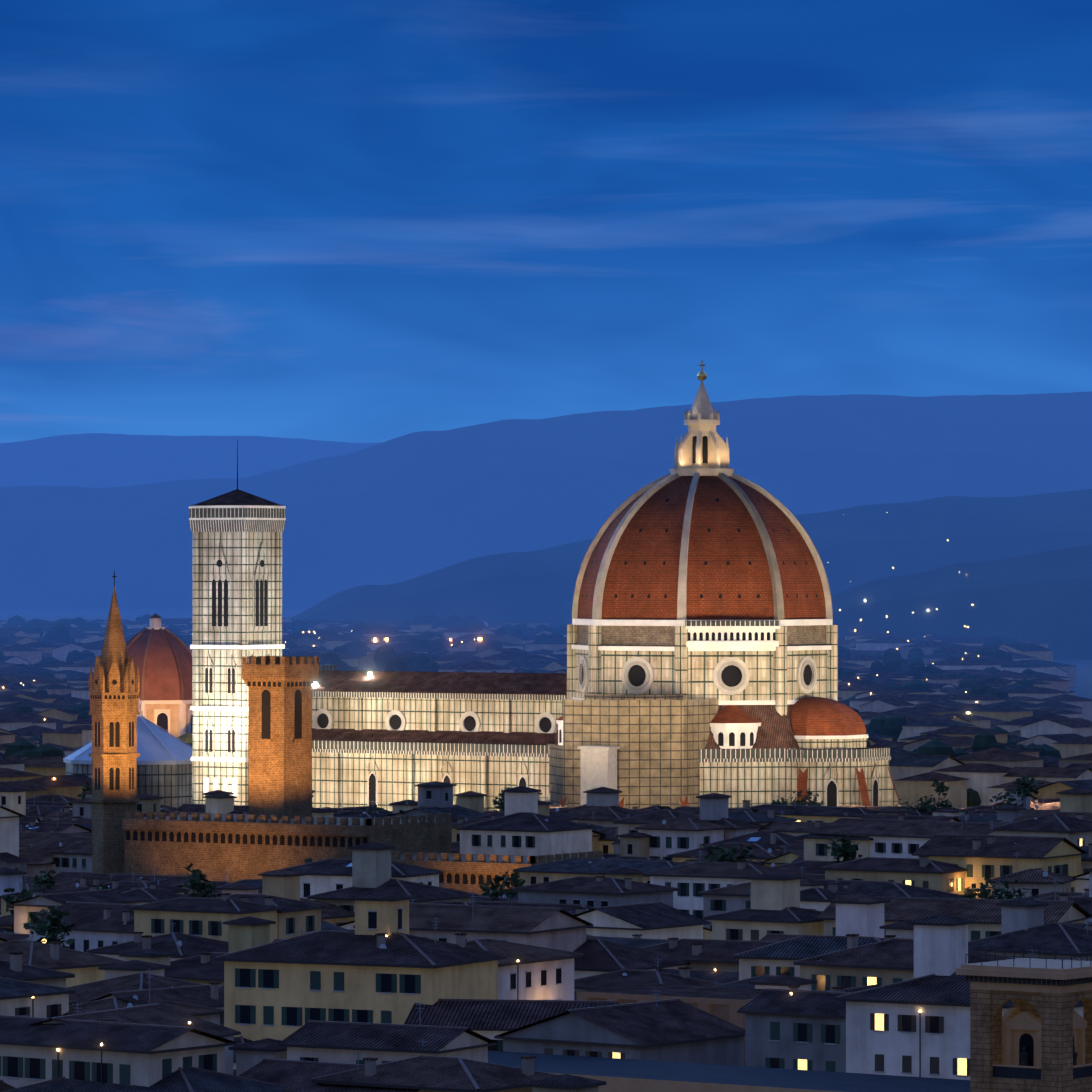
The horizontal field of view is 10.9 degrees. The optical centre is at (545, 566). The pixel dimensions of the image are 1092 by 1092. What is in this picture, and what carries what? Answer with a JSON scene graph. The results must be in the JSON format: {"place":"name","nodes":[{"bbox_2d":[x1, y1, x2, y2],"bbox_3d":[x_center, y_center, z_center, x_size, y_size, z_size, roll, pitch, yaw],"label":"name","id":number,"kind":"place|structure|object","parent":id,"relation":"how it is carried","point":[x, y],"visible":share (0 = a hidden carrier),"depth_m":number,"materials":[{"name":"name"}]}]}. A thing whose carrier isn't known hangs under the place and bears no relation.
{"place":"outdoors","nodes":[
{"label":"outdoors","id":0,"kind":"place"},
{"bbox_2d":[126,613,192,737],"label":"domed chapel","id":1,"kind":"structure","parent":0,"point":[162,658],"depth_m":1648.15,"materials":[{"name":"tile"}]},
{"bbox_2d":[0,433,373,487],"bbox_3d":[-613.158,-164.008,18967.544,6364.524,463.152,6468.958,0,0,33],"label":"hill","id":2,"kind":"structure","parent":0,"point":[98,460],"depth_m":16791.08,"materials":[{"name":"blue"}]},
{"bbox_2d":[0,391,1091,608],"bbox_3d":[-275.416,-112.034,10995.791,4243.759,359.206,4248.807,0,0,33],"label":"hill","id":3,"kind":"structure","parent":0,"point":[406,507],"depth_m":9253.95,"materials":[{"name":"blue"}]},
{"bbox_2d":[0,609,1091,698],"bbox_3d":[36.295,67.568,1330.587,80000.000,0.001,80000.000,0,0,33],"label":"ground","id":4,"kind":"structure","parent":0,"point":[1083,688],"depth_m":7878.06,"materials":[{"name":"blue"}]},
{"bbox_2d":[89,571,139,873],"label":"church spire","id":5,"kind":"structure","parent":4,"relation":"on","point":[114,712],"depth_m":1050.90,"materials":[{"name":"stone"}]},
{"bbox_2d":[63,699,192,807],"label":"baptistery","id":6,"kind":"structure","parent":4,"relation":"on","point":[164,767],"depth_m":1404.14,"materials":[{"name":"stone"}]},
{"bbox_2d":[189,439,285,804],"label":"campanile","id":7,"kind":"structure","parent":4,"relation":"on","point":[237,574],"depth_m":1354.60,"materials":[{"name":"stone"}]},
{"bbox_2d":[122,656,601,893],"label":"fortified palace","id":8,"kind":"structure","parent":4,"relation":"on","point":[278,826],"depth_m":1025.80,"materials":[{"name":"brown stone"}]},
{"bbox_2d":[349,442,382,444],"bbox_3d":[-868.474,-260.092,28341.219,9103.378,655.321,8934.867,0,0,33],"label":"distant hill","id":9,"kind":"structure","parent":4,"relation":"on","point":[370,443],"depth_m":25968.03,"materials":[{"name":"blue"}]},
{"bbox_2d":[3,540,976,1083],"bbox_3d":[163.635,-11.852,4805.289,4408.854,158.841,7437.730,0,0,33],"label":"street lamps","id":10,"kind":"object","parent":4,"relation":"on","point":[517,984],"visible":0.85,"depth_m":546.79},
{"bbox_2d":[2,775,1043,948],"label":"city trees","id":11,"kind":"object","parent":4,"relation":"on","point":[42,926],"visible":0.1,"depth_m":913.14,"materials":[{"name":"green plant"}]},
{"bbox_2d":[0,781,1091,1091],"bbox_3d":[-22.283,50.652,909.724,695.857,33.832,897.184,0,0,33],"label":"city","id":12,"kind":"object","parent":4,"relation":"on","point":[308,977],"visible":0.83,"depth_m":648.97,"materials":[{"name":"brown stone"}]},
{"bbox_2d":[0,618,1091,808],"bbox_3d":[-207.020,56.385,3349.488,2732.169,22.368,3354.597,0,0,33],"label":"city","id":13,"kind":"object","parent":4,"relation":"on","point":[1050,708],"visible":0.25,"depth_m":2171.57},
{"bbox_2d":[0,613,1091,806],"bbox_3d":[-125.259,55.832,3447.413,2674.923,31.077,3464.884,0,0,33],"label":"trees","id":14,"kind":"object","parent":4,"relation":"on","point":[390,660],"visible":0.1,"depth_m":2942.14,"materials":[{"name":"green plant"}]},
{"bbox_2d":[312,361,900,810],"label":"cathedral","id":15,"kind":"structure","parent":4,"relation":"on","point":[702,643],"depth_m":1310.12,"materials":[{"name":"stone"}]},
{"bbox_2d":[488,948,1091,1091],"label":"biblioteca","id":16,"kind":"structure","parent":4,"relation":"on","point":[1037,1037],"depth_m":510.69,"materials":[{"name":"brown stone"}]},
{"bbox_2d":[0,0,1091,442],"label":"sky","id":17,"kind":"structure","parent":0,"point":[352,221],"materials":[{"name":"blue"}]},
{"bbox_2d":[52,489,1091,627],"bbox_3d":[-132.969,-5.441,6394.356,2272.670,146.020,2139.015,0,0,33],"label":"hill","id":18,"kind":"structure","parent":0,"point":[857,545],"depth_m":5526.36,"materials":[{"name":"blue"}]},
{"bbox_2d":[576,983,764,1065],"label":"building roof","id":19,"kind":"structure","parent":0,"point":[725,1003],"depth_m":593.61,"materials":[{"name":"tile"}]},
{"bbox_2d":[831,545,1091,658],"bbox_3d":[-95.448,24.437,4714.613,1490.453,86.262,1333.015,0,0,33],"label":"hill","id":20,"kind":"structure","parent":0,"point":[1045,597],"depth_m":4238.25,"materials":[{"name":"blue"}]}
]}

